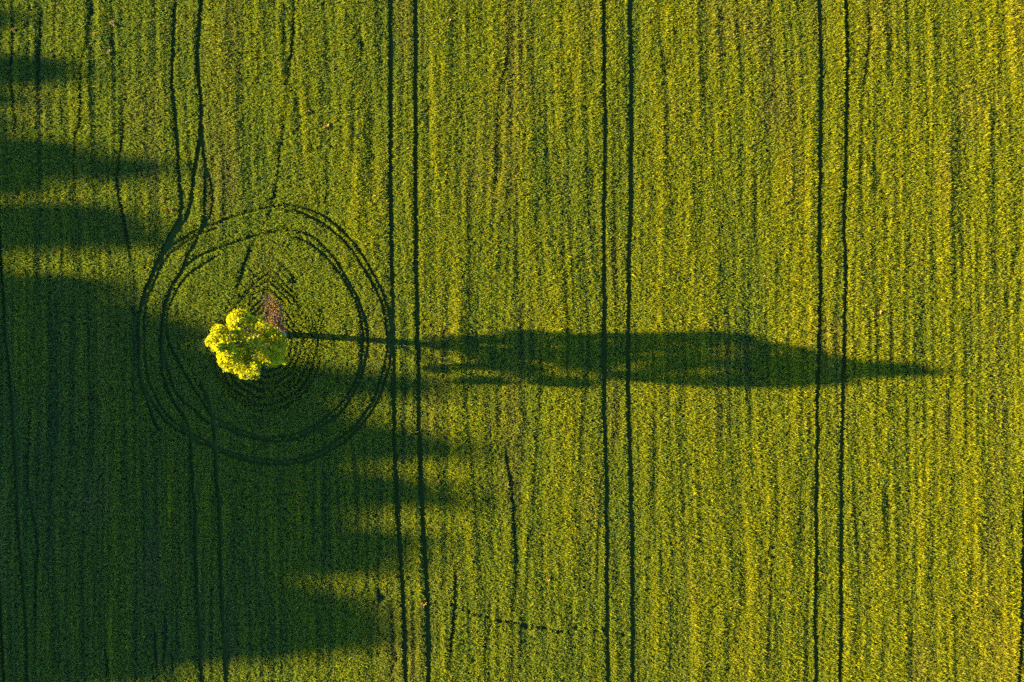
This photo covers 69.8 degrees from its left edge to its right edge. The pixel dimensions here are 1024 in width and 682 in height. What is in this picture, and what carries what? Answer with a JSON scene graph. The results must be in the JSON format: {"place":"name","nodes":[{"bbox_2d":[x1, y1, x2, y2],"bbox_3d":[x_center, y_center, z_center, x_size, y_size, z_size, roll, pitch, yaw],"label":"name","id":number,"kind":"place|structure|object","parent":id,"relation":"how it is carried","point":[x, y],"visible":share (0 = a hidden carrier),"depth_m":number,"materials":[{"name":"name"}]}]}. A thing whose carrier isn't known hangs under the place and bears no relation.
{"place":"outdoors","nodes":[
{"label":"outdoors","id":0,"kind":"place"},
{"bbox_2d":[259,292,288,344],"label":"dry grass","id":1,"kind":"structure","parent":0,"point":[273,321],"depth_m":57.76,"materials":[{"name":"brown plant"}]},
{"bbox_2d":[0,0,1023,681],"bbox_3d":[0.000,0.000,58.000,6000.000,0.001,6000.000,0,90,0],"label":"ground","id":2,"kind":"structure","parent":0,"point":[444,368],"depth_m":58.00,"materials":[{"name":"green plant"}]},
{"bbox_2d":[0,533,7,681],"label":"wheel track","id":3,"kind":"structure","parent":2,"relation":"on","point":[2,623],"depth_m":57.92,"materials":[{"name":"green plant"}]},
{"bbox_2d":[0,151,30,681],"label":"wheel track","id":4,"kind":"structure","parent":2,"relation":"on","point":[16,463],"depth_m":57.92,"materials":[{"name":"green plant"}]},
{"bbox_2d":[137,354,160,428],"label":"wheel track","id":5,"kind":"structure","parent":2,"relation":"on","point":[141,378],"depth_m":57.93,"materials":[{"name":"green plant"}]},
{"bbox_2d":[137,0,185,335],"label":"wheel track","id":6,"kind":"structure","parent":2,"relation":"on","point":[175,226],"depth_m":57.95,"materials":[{"name":"green plant"}]},
{"bbox_2d":[160,337,204,681],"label":"wheel track","id":7,"kind":"structure","parent":2,"relation":"on","point":[190,430],"depth_m":57.93,"materials":[{"name":"green plant"}]},
{"bbox_2d":[161,126,208,329],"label":"wheel track","id":8,"kind":"structure","parent":2,"relation":"on","point":[192,249],"depth_m":57.94,"materials":[{"name":"green plant"}]},
{"bbox_2d":[167,0,205,246],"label":"wheel track","id":9,"kind":"structure","parent":2,"relation":"on","point":[191,198],"depth_m":57.95,"materials":[{"name":"green plant"}]},
{"bbox_2d":[202,151,214,228],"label":"wheel track","id":10,"kind":"structure","parent":2,"relation":"on","point":[211,183],"depth_m":57.94,"materials":[{"name":"green plant"}]},
{"bbox_2d":[200,383,228,681],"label":"wheel track","id":11,"kind":"structure","parent":2,"relation":"on","point":[220,529],"depth_m":57.93,"materials":[{"name":"green plant"}]},
{"bbox_2d":[204,308,289,379],"bbox_3d":[-18.329,0.068,51.942,5.436,12.162,5.108,-21,90,0],"label":"tree","id":12,"kind":"object","parent":2,"relation":"on","point":[266,343],"visible":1,"depth_m":49.05,"materials":[{"name":"green plant"}]},
{"bbox_2d":[138,203,393,465],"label":"wheel track","id":13,"kind":"structure","parent":2,"relation":"on","point":[389,315],"depth_m":57.97,"materials":[{"name":"green plant"}]},
{"bbox_2d":[161,228,370,442],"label":"wheel track","id":14,"kind":"structure","parent":2,"relation":"on","point":[362,374],"depth_m":57.96,"materials":[{"name":"green plant"}]},
{"bbox_2d":[166,236,365,438],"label":"wheel track","id":15,"kind":"structure","parent":2,"relation":"on","point":[327,416],"depth_m":57.95,"materials":[{"name":"green plant"}]},
{"bbox_2d":[144,209,389,461],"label":"wheel track","id":16,"kind":"structure","parent":2,"relation":"on","point":[377,391],"depth_m":57.96,"materials":[{"name":"green plant"}]},
{"bbox_2d":[388,0,408,681],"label":"wheel track","id":17,"kind":"structure","parent":2,"relation":"on","point":[392,307],"depth_m":57.99,"materials":[{"name":"green plant"}]},
{"bbox_2d":[413,0,431,681],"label":"wheel track","id":18,"kind":"structure","parent":2,"relation":"on","point":[416,231],"depth_m":57.99,"materials":[{"name":"green plant"}]},
{"bbox_2d":[600,0,610,681],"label":"wheel track","id":19,"kind":"structure","parent":2,"relation":"on","point":[604,381],"depth_m":57.99,"materials":[{"name":"green plant"}]},
{"bbox_2d":[624,0,634,681],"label":"wheel track","id":20,"kind":"structure","parent":2,"relation":"on","point":[627,327],"depth_m":57.98,"materials":[{"name":"green plant"}]},
{"bbox_2d":[811,0,821,681],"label":"wheel track","id":21,"kind":"structure","parent":2,"relation":"on","point":[816,370],"depth_m":57.98,"materials":[{"name":"green plant"}]},
{"bbox_2d":[836,0,847,681],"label":"wheel track","id":22,"kind":"structure","parent":2,"relation":"on","point":[841,373],"depth_m":57.97,"materials":[{"name":"green plant"}]},
{"bbox_2d":[1016,424,1023,681],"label":"wheel track","id":23,"kind":"structure","parent":2,"relation":"on","point":[1021,578],"depth_m":57.97,"materials":[{"name":"green plant"}]}
]}

